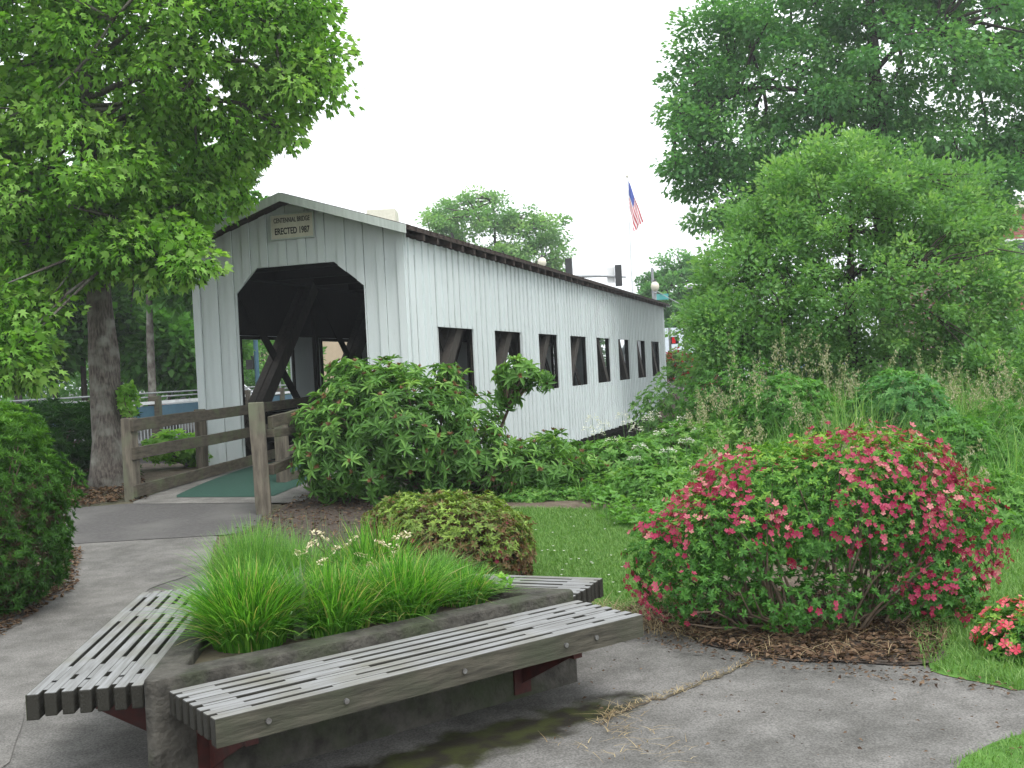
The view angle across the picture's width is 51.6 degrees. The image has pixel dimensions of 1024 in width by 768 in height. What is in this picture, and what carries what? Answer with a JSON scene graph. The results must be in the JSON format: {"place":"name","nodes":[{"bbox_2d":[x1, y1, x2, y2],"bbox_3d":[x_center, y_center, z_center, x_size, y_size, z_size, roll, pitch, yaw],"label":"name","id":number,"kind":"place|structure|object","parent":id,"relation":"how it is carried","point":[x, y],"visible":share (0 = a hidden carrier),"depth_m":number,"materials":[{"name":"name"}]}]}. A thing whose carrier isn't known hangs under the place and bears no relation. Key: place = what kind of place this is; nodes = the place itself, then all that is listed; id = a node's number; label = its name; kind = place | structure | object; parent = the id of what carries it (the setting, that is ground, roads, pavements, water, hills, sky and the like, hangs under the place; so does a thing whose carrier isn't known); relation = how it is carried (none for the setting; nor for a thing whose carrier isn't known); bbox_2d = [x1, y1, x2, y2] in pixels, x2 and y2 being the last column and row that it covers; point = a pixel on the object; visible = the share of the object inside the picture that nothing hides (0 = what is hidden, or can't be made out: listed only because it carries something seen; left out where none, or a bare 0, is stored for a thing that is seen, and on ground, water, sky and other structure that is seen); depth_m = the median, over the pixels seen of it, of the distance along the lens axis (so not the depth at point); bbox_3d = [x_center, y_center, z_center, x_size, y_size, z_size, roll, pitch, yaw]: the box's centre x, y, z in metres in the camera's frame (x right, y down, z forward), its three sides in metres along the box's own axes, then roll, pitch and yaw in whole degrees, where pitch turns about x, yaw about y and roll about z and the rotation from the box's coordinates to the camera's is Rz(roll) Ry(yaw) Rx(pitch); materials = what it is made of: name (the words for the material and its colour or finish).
{"place":"outdoors","nodes":[
{"label":"outdoors","id":0,"kind":"place"},
{"bbox_2d":[0,536,217,767],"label":"path","id":1,"kind":"structure","parent":0,"point":[45,641],"depth_m":7.86,"materials":[{"name":"concrete"}]},
{"bbox_2d":[54,423,193,463],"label":"road","id":2,"kind":"structure","parent":0,"point":[142,461],"depth_m":30.26,"materials":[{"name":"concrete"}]},
{"bbox_2d":[10,384,291,444],"bbox_3d":[-8.211,1.147,28.465,0.296,2.018,16.321,-3,1,10],"label":"bridge railing","id":3,"kind":"object","parent":2,"relation":"on","point":[155,407],"visible":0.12,"depth_m":26.34,"materials":[{"name":"metal"}]},
{"bbox_2d":[162,384,252,430],"bbox_3d":[-9.085,0.632,32.474,1.800,1.450,4.416,-3,1,10],"label":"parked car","id":4,"kind":"object","parent":2,"relation":"on","point":[172,393],"visible":0.03,"depth_m":31.05,"materials":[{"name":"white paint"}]},
{"bbox_2d":[246,340,259,384],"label":"signal pole","id":5,"kind":"object","parent":2,"relation":"on","point":[253,363],"visible":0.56,"depth_m":43.90,"materials":[{"name":"black metal"}]},
{"bbox_2d":[40,503,261,543],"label":"cross path","id":6,"kind":"structure","parent":0,"point":[117,522],"depth_m":11.45,"materials":[{"name":"concrete"}]},
{"bbox_2d":[62,477,146,506],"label":"leaf litter","id":7,"kind":"object","parent":6,"relation":"on","point":[108,497],"visible":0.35,"depth_m":13.49,"materials":[{"name":"plant"}]},
{"bbox_2d":[146,571,244,621],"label":"ornamental grass","id":8,"kind":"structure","parent":0,"point":[192,597],"depth_m":5.27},
{"bbox_2d":[127,549,370,653],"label":"ornamental grass","id":9,"kind":"object","parent":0,"point":[230,617],"depth_m":4.71,"materials":[{"name":"plant"}]},
{"bbox_2d":[197,528,386,591],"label":"ornamental grass","id":10,"kind":"object","parent":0,"point":[290,559],"depth_m":5.67,"materials":[{"name":"plant"}]},
{"bbox_2d":[252,548,436,637],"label":"ornamental grass","id":11,"kind":"object","parent":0,"point":[343,621],"depth_m":4.91,"materials":[{"name":"plant"}]},
{"bbox_2d":[307,540,521,623],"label":"ornamental grass","id":12,"kind":"object","parent":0,"point":[408,572],"depth_m":5.15,"materials":[{"name":"plant"}]},
{"bbox_2d":[140,377,813,406],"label":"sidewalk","id":13,"kind":"structure","parent":0,"point":[674,389],"depth_m":43.46,"materials":[{"name":"concrete"}]},
{"bbox_2d":[626,175,633,292],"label":"flagpole","id":14,"kind":"object","parent":13,"relation":"on","point":[627,176],"visible":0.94,"depth_m":59.87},
{"bbox_2d":[628,181,643,230],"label":"flag","id":15,"kind":"object","parent":14,"relation":"attached to","point":[637,220],"visible":1,"depth_m":59.88,"materials":[{"name":"fabric"}]},
{"bbox_2d":[430,556,538,607],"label":"ornamental grass","id":16,"kind":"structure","parent":0,"point":[461,601],"depth_m":5.43,"materials":[{"name":"plant"}]},
{"bbox_2d":[0,357,1020,667],"bbox_3d":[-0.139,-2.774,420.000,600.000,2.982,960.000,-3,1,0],"label":"ground","id":17,"kind":"structure","parent":0,"point":[150,471],"depth_m":11.84,"materials":[{"name":"soil"}]},
{"bbox_2d":[0,546,83,634],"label":"leaf litter","id":18,"kind":"object","parent":17,"relation":"on","point":[38,605],"visible":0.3,"depth_m":8.20,"materials":[{"name":"plant"}]},
{"bbox_2d":[0,244,87,402],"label":"woodland tree","id":19,"kind":"object","parent":17,"relation":"on","point":[69,366],"visible":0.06,"depth_m":29.05,"materials":[{"name":"green plant"}]},
{"bbox_2d":[0,400,89,617],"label":"conifer shrub","id":20,"kind":"object","parent":17,"relation":"on","point":[42,506],"visible":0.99,"depth_m":7.69,"materials":[{"name":"plant"}]},
{"bbox_2d":[0,395,144,485],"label":"juniper","id":21,"kind":"object","parent":17,"relation":"on","point":[77,424],"visible":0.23,"depth_m":15.70,"materials":[{"name":"green plant"}]},
{"bbox_2d":[53,284,138,400],"bbox_3d":[-16.576,-1.363,37.716,7.193,12.073,6.822,-3,1,0],"label":"woodland tree","id":22,"kind":"object","parent":17,"relation":"on","point":[124,295],"visible":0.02,"depth_m":38.54,"materials":[{"name":"green plant"}]},
{"bbox_2d":[40,159,163,400],"bbox_3d":[-12.326,-0.936,29.934,5.155,10.973,4.920,-3,1,0],"label":"woodland tree","id":23,"kind":"object","parent":17,"relation":"on","point":[123,307],"visible":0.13,"depth_m":29.51,"materials":[{"name":"green plant"}]},
{"bbox_2d":[54,107,233,395],"bbox_3d":[-8.813,-1.397,26.935,4.864,11.585,4.596,-3,1,0],"label":"woodland tree","id":24,"kind":"object","parent":17,"relation":"on","point":[178,303],"visible":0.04,"depth_m":26.74,"materials":[{"name":"green plant"}]},
{"bbox_2d":[117,307,197,430],"bbox_3d":[-9.839,1.063,31.204,3.645,6.694,3.955,-3,1,0],"label":"woodland tree","id":25,"kind":"object","parent":17,"relation":"on","point":[175,358],"visible":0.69,"depth_m":30.03,"materials":[{"name":"green plant"}]},
{"bbox_2d":[0,340,328,406],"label":"woodland edge","id":26,"kind":"object","parent":17,"relation":"on","point":[61,392],"visible":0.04,"depth_m":46.54,"materials":[{"name":"plant"}]},
{"bbox_2d":[141,428,212,466],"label":"hydrangea","id":27,"kind":"object","parent":17,"relation":"on","point":[185,458],"visible":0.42,"depth_m":17.02,"materials":[{"name":"green plant"}]},
{"bbox_2d":[0,0,367,489],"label":"maple tree","id":28,"kind":"object","parent":17,"relation":"on","point":[54,101],"visible":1,"depth_m":13.25,"materials":[{"name":"green plant"}]},
{"bbox_2d":[115,379,142,417],"bbox_3d":[-5.288,0.218,14.607,0.366,0.571,0.354,-3,1,-29],"label":"sprout","id":29,"kind":"object","parent":28,"relation":"attached to","point":[126,393],"visible":0.97,"depth_m":14.53,"materials":[{"name":"green plant"}]},
{"bbox_2d":[135,188,269,424],"bbox_3d":[-10.711,-1.512,37.003,6.402,11.745,6.043,-3,1,26],"label":"woodland tree","id":30,"kind":"object","parent":17,"relation":"on","point":[247,353],"depth_m":37.44,"materials":[{"name":"green plant"}]},
{"bbox_2d":[121,396,320,501],"bbox_3d":[-4.220,0.876,16.154,0.400,1.193,6.532,-3,1,10],"label":"rail fence","id":31,"kind":"object","parent":17,"relation":"on","point":[134,452],"visible":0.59,"depth_m":14.18,"materials":[{"name":"wood"}]},
{"bbox_2d":[133,465,333,503],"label":"ramp","id":32,"kind":"structure","parent":17,"relation":"on","point":[169,495],"depth_m":12.81,"materials":[{"name":"concrete"}]},
{"bbox_2d":[177,462,335,496],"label":"green walkway","id":33,"kind":"structure","parent":32,"relation":"on","point":[239,483],"depth_m":13.64,"materials":[{"name":"carpet"}]},
{"bbox_2d":[244,340,289,373],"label":"street tree","id":34,"kind":"object","parent":17,"relation":"on","point":[260,354],"visible":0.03,"depth_m":57.92,"materials":[{"name":"green plant"}]},
{"bbox_2d":[244,371,290,395],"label":"street bush","id":35,"kind":"object","parent":17,"relation":"on","point":[252,383],"visible":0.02,"depth_m":45.37,"materials":[{"name":"green plant"}]},
{"bbox_2d":[248,399,351,515],"bbox_3d":[-2.718,0.833,13.821,0.931,1.330,4.630,-3,1,2],"label":"rail fence","id":36,"kind":"object","parent":17,"relation":"on","point":[279,430],"visible":0.41,"depth_m":11.54,"materials":[{"name":"wood"}]},
{"bbox_2d":[272,510,357,561],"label":"spikes","id":37,"kind":"object","parent":17,"relation":"on","point":[308,525],"visible":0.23,"depth_m":8.78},
{"bbox_2d":[245,209,472,392],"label":"building","id":38,"kind":"structure","parent":17,"relation":"on","point":[333,351],"depth_m":61.98,"materials":[{"name":"beige paint"}]},
{"bbox_2d":[221,494,532,567],"bbox_3d":[-1.300,1.427,10.105,2.991,0.221,4.928,-3,1,0],"label":"mulch bed","id":39,"kind":"object","parent":17,"relation":"on","point":[332,517],"visible":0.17,"depth_m":11.12,"materials":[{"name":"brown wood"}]},
{"bbox_2d":[358,488,537,575],"bbox_3d":[-0.503,1.170,8.154,1.421,0.754,1.224,-3,1,0],"label":"azalea","id":40,"kind":"object","parent":39,"relation":"on","point":[432,520],"visible":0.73,"depth_m":7.86,"materials":[{"name":"green plant"}]},
{"bbox_2d":[187,192,669,465],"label":"covered bridge","id":41,"kind":"structure","parent":17,"relation":"on","point":[304,281],"depth_m":19.01,"materials":[{"name":"white paint"}]},
{"bbox_2d":[9,300,877,405],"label":"woods","id":42,"kind":"object","parent":17,"relation":"on","point":[602,341],"visible":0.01,"depth_m":105.89,"materials":[{"name":"green plant"}]},
{"bbox_2d":[286,353,616,506],"bbox_3d":[-0.636,0.588,12.235,3.844,1.971,2.199,-3,1,0],"label":"rhododendron","id":43,"kind":"object","parent":17,"relation":"on","point":[450,454],"visible":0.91,"depth_m":11.82,"materials":[{"name":"green plant"}]},
{"bbox_2d":[414,183,576,271],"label":"young tree","id":44,"kind":"object","parent":17,"relation":"on","point":[510,222],"visible":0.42,"depth_m":63.47,"materials":[{"name":"green plant"}]},
{"bbox_2d":[495,485,591,502],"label":"bank shrub","id":45,"kind":"object","parent":17,"relation":"on","point":[569,493],"visible":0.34,"depth_m":11.55,"materials":[{"name":"green plant"}]},
{"bbox_2d":[585,413,599,442],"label":"wildflower","id":46,"kind":"object","parent":17,"relation":"on","point":[592,423],"visible":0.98,"depth_m":14.01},
{"bbox_2d":[615,412,628,437],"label":"wildflower","id":47,"kind":"object","parent":17,"relation":"on","point":[622,419],"visible":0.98,"depth_m":14.30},
{"bbox_2d":[568,434,684,481],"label":"bank shrub","id":48,"kind":"object","parent":17,"relation":"on","point":[624,449],"visible":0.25,"depth_m":12.54,"materials":[{"name":"green plant"}]},
{"bbox_2d":[632,443,647,465],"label":"wildflower","id":49,"kind":"object","parent":17,"relation":"on","point":[640,447],"visible":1,"depth_m":12.21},
{"bbox_2d":[597,464,694,504],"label":"bank shrub","id":50,"kind":"object","parent":17,"relation":"on","point":[650,474],"visible":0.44,"depth_m":11.17,"materials":[{"name":"green plant"}]},
{"bbox_2d":[622,328,726,383],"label":"house","id":51,"kind":"structure","parent":17,"relation":"on","point":[666,344],"depth_m":58.74,"materials":[{"name":"white paint"}]},
{"bbox_2d":[633,247,716,327],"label":"round tree","id":52,"kind":"object","parent":17,"relation":"on","point":[667,279],"visible":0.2,"depth_m":62.67,"materials":[{"name":"green plant"}]},
{"bbox_2d":[626,356,743,438],"bbox_3d":[2.822,0.338,16.977,1.959,1.595,1.765,-3,1,0],"label":"bank shrub","id":53,"kind":"object","parent":17,"relation":"on","point":[669,402],"visible":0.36,"depth_m":16.87,"materials":[{"name":"green plant"}]},
{"bbox_2d":[678,437,694,464],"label":"wildflower","id":54,"kind":"object","parent":17,"relation":"on","point":[686,448],"visible":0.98,"depth_m":12.40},
{"bbox_2d":[666,347,717,392],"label":"red shrub","id":55,"kind":"object","parent":17,"relation":"on","point":[670,356],"visible":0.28,"depth_m":40.61,"materials":[{"name":"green plant"}]},
{"bbox_2d":[631,418,753,471],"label":"bank shrub","id":56,"kind":"object","parent":17,"relation":"on","point":[681,431],"visible":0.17,"depth_m":13.61,"materials":[{"name":"green plant"}]},
{"bbox_2d":[665,306,744,360],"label":"tree","id":57,"kind":"object","parent":17,"relation":"on","point":[677,323],"visible":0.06,"depth_m":45.80,"materials":[{"name":"green plant"}]},
{"bbox_2d":[674,354,799,433],"bbox_3d":[3.392,0.256,15.507,2.017,1.406,1.763,-3,1,0],"label":"bank shrub","id":58,"kind":"object","parent":17,"relation":"on","point":[719,383],"visible":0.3,"depth_m":15.33,"materials":[{"name":"plant"}]},
{"bbox_2d":[620,587,950,664],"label":"leaf litter","id":59,"kind":"object","parent":17,"relation":"on","point":[868,656],"visible":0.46,"depth_m":5.96,"materials":[{"name":"plant"}]},
{"bbox_2d":[592,581,953,662],"bbox_3d":[1.407,1.397,6.586,2.597,0.095,1.885,-3,1,25],"label":"dry straw","id":60,"kind":"object","parent":59,"relation":"on","point":[645,613],"visible":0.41,"depth_m":6.22,"materials":[{"name":"plant"}]},
{"bbox_2d":[621,419,1017,634],"bbox_3d":[1.807,0.841,6.466,2.344,1.229,1.466,-3,1,0],"label":"azalea","id":61,"kind":"object","parent":59,"relation":"on","point":[923,490],"visible":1,"depth_m":6.16,"materials":[{"name":"green plant"}]},
{"bbox_2d":[728,372,850,449],"bbox_3d":[3.379,0.448,12.998,1.410,1.202,1.210,-3,1,0],"label":"bank shrub","id":62,"kind":"object","parent":17,"relation":"on","point":[778,409],"visible":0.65,"depth_m":12.75,"materials":[{"name":"plant"}]},
{"bbox_2d":[558,400,1023,560],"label":"weeds","id":63,"kind":"object","parent":17,"relation":"on","point":[1012,514],"visible":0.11,"depth_m":10.99,"materials":[{"name":"green plant"}]},
{"bbox_2d":[567,358,1023,562],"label":"tall grass","id":64,"kind":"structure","parent":17,"relation":"on","point":[1014,466],"depth_m":11.69,"materials":[{"name":"plant"}]},
{"bbox_2d":[649,0,1023,368],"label":"oak tree","id":65,"kind":"object","parent":17,"relation":"on","point":[839,97],"visible":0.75,"depth_m":28.17,"materials":[{"name":"green plant"}]},
{"bbox_2d":[673,121,1023,412],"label":"willow tree","id":66,"kind":"object","parent":17,"relation":"on","point":[967,237],"visible":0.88,"depth_m":16.02,"materials":[{"name":"green plant"}]},
{"bbox_2d":[687,333,1012,488],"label":"seed stalks","id":67,"kind":"object","parent":17,"relation":"on","point":[839,402],"visible":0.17,"depth_m":12.79,"materials":[{"name":"beige plant"}]},
{"bbox_2d":[685,327,1023,487],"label":"seed heads","id":68,"kind":"object","parent":67,"relation":"attached to","point":[704,414],"visible":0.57,"depth_m":12.88,"materials":[{"name":"plant"}]},
{"bbox_2d":[816,368,914,403],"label":"bank shrub","id":69,"kind":"object","parent":17,"relation":"on","point":[862,379],"depth_m":16.23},
{"bbox_2d":[843,366,961,438],"bbox_3d":[4.584,0.393,12.593,1.275,1.221,1.190,-3,1,0],"label":"bank shrub","id":70,"kind":"object","parent":17,"relation":"on","point":[904,402],"visible":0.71,"depth_m":12.33,"materials":[{"name":"green plant"}]},
{"bbox_2d":[886,585,996,624],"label":"bank shrub","id":71,"kind":"object","parent":17,"relation":"on","point":[959,604],"visible":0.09,"depth_m":6.31,"materials":[{"name":"green plant"}]},
{"bbox_2d":[903,414,1017,480],"bbox_3d":[4.825,0.795,11.458,1.150,0.924,1.028,-3,1,0],"label":"bank shrub","id":72,"kind":"object","parent":17,"relation":"on","point":[975,427],"visible":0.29,"depth_m":11.25,"materials":[{"name":"plant"}]},
{"bbox_2d":[901,201,1023,365],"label":"building","id":73,"kind":"structure","parent":17,"relation":"on","point":[1021,232],"depth_m":39.94,"materials":[{"name":"red brick"}]},
{"bbox_2d":[1000,238,1023,271],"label":"window","id":74,"kind":"structure","parent":73,"relation":"in","point":[1020,246],"depth_m":39.89,"materials":[{"name":"glass"}]},
{"bbox_2d":[908,519,1023,689],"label":"lawn strip","id":75,"kind":"object","parent":17,"relation":"on","point":[956,672],"visible":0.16,"depth_m":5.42,"materials":[{"name":"plant"}]},
{"bbox_2d":[969,594,1023,664],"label":"azalea","id":76,"kind":"object","parent":75,"relation":"on","point":[1012,631],"visible":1,"depth_m":5.52,"materials":[{"name":"pink plant"}]},
{"bbox_2d":[955,397,1023,450],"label":"bank shrub","id":77,"kind":"object","parent":17,"relation":"on","point":[998,408],"visible":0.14,"depth_m":12.45,"materials":[{"name":"plant"}]},
{"bbox_2d":[960,468,1023,521],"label":"bank shrub","id":78,"kind":"object","parent":17,"relation":"on","point":[1017,493],"visible":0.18,"depth_m":9.43,"materials":[{"name":"green plant"}]},
{"bbox_2d":[0,552,1023,767],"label":"pavement","id":79,"kind":"structure","parent":0,"point":[505,735],"depth_m":4.76,"materials":[{"name":"concrete"}]},
{"bbox_2d":[25,588,208,730],"bbox_3d":[-1.811,1.413,5.242,0.486,0.401,2.023,-3,1,-7],"label":"bench","id":80,"kind":"object","parent":79,"relation":"on","point":[108,667],"visible":0.73,"depth_m":4.60,"materials":[{"name":"grey wood"}]},
{"bbox_2d":[144,586,577,767],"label":"planter","id":81,"kind":"object","parent":79,"relation":"on","point":[171,741],"visible":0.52,"depth_m":4.66,"materials":[{"name":"concrete"}]},
{"bbox_2d":[158,510,321,595],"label":"ornamental grass","id":82,"kind":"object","parent":81,"relation":"on","point":[246,546],"depth_m":5.85,"materials":[{"name":"green plant"}]},
{"bbox_2d":[263,555,345,638],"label":"iris","id":83,"kind":"object","parent":81,"relation":"on","point":[300,629],"visible":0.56,"depth_m":4.89,"materials":[{"name":"plant"}]},
{"bbox_2d":[294,529,410,577],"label":"dried flowers","id":84,"kind":"object","parent":81,"relation":"on","point":[338,547],"visible":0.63,"depth_m":5.62,"materials":[{"name":"plant"}]},
{"bbox_2d":[302,509,461,575],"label":"ornamental grass","id":85,"kind":"object","parent":81,"relation":"in","point":[364,540],"depth_m":5.82,"materials":[{"name":"plant"}]},
{"bbox_2d":[402,545,502,583],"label":"ornamental grass","id":86,"kind":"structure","parent":81,"relation":"in","point":[441,558],"depth_m":5.80,"materials":[{"name":"plant"}]},
{"bbox_2d":[473,571,514,590],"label":"seedling","id":87,"kind":"object","parent":81,"relation":"on","point":[501,574],"visible":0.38,"depth_m":5.59,"materials":[{"name":"green plant"}]},
{"bbox_2d":[169,600,643,767],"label":"bench","id":88,"kind":"object","parent":79,"relation":"on","point":[225,718],"visible":1,"depth_m":4.35,"materials":[{"name":"grey wood"}]},
{"bbox_2d":[475,574,603,602],"bbox_3d":[-0.587,1.339,6.157,2.207,0.401,0.516,-3,1,23],"label":"bench","id":89,"kind":"object","parent":79,"relation":"on","point":[586,589],"visible":0.23,"depth_m":5.87,"materials":[{"name":"grey wood"}]},
{"bbox_2d":[539,698,695,762],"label":"straw bits","id":90,"kind":"object","parent":79,"relation":"on","point":[626,732],"visible":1,"depth_m":4.60,"materials":[{"name":"plant"}]},
{"bbox_2d":[585,648,777,723],"bbox_3d":[0.910,1.476,5.266,1.538,0.025,0.220,-4,1,-45],"label":"plant debris","id":91,"kind":"object","parent":79,"relation":"on","point":[689,683],"visible":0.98,"depth_m":5.09,"materials":[{"name":"plant"}]},
{"bbox_2d":[600,655,762,724],"bbox_3d":[0.898,1.497,5.275,1.455,0.001,0.083,-4,1,-43],"label":"pavement joint","id":92,"kind":"object","parent":79,"relation":"on","point":[689,687],"visible":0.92,"depth_m":5.19,"materials":[{"name":"soil"}]},
{"bbox_2d":[554,649,1021,759],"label":"leaf litter","id":93,"kind":"object","parent":79,"relation":"on","point":[707,743],"visible":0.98,"depth_m":4.76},
{"bbox_2d":[637,628,1016,694],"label":"leaf litter","id":94,"kind":"object","parent":79,"relation":"on","point":[845,660],"visible":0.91,"depth_m":5.43,"materials":[{"name":"plant"}]},
{"bbox_2d":[0,0,1023,397],"label":"sky","id":95,"kind":"structure","parent":0,"point":[549,104],"materials":[{"name":"white"}]},
{"bbox_2d":[446,505,742,614],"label":"lawn grass","id":96,"kind":"structure","parent":0,"point":[596,547],"depth_m":9.00,"materials":[{"name":"plant"}]},
{"bbox_2d":[949,728,1023,767],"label":"lawn grass","id":97,"kind":"structure","parent":0,"point":[982,763],"depth_m":4.15,"materials":[{"name":"plant"}]},
{"bbox_2d":[958,734,1023,767],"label":"lawn corner","id":98,"kind":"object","parent":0,"point":[1001,751],"visible":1,"depth_m":4.16,"materials":[{"name":"plant"}]},
{"label":"street","id":99,"kind":"structure","parent":0,"visible":0},
{"bbox_2d":[538,254,545,265],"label":"street lamp","id":100,"kind":"object","parent":99,"relation":"on","point":[541,260],"visible":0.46,"depth_m":49.79,"materials":[{"name":"glass"}]},
{"bbox_2d":[565,258,625,285],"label":"traffic signal","id":101,"kind":"object","parent":99,"relation":"on","point":[615,277],"visible":0.52,"depth_m":54.85,"materials":[{"name":"metal"}]},
{"bbox_2d":[651,278,658,299],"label":"street lamp","id":102,"kind":"object","parent":99,"relation":"on","point":[654,286],"visible":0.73,"depth_m":51.84,"materials":[{"name":"glass"}]},
{"bbox_2d":[651,268,668,299],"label":"utility pole","id":103,"kind":"object","parent":99,"relation":"on","point":[661,297],"visible":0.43,"depth_m":53.83,"materials":[{"name":"metal"}]},
{"bbox_2d":[668,328,678,387],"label":"pedestrian signal","id":104,"kind":"object","parent":99,"relation":"on","point":[672,340],"visible":0.48,"depth_m":46.93,"materials":[{"name":"metal"}]},
{"bbox_2d":[684,283,765,381],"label":"street light","id":105,"kind":"object","parent":99,"relation":"on","point":[691,287],"visible":0.16,"depth_m":44.89,"materials":[{"name":"metal"}]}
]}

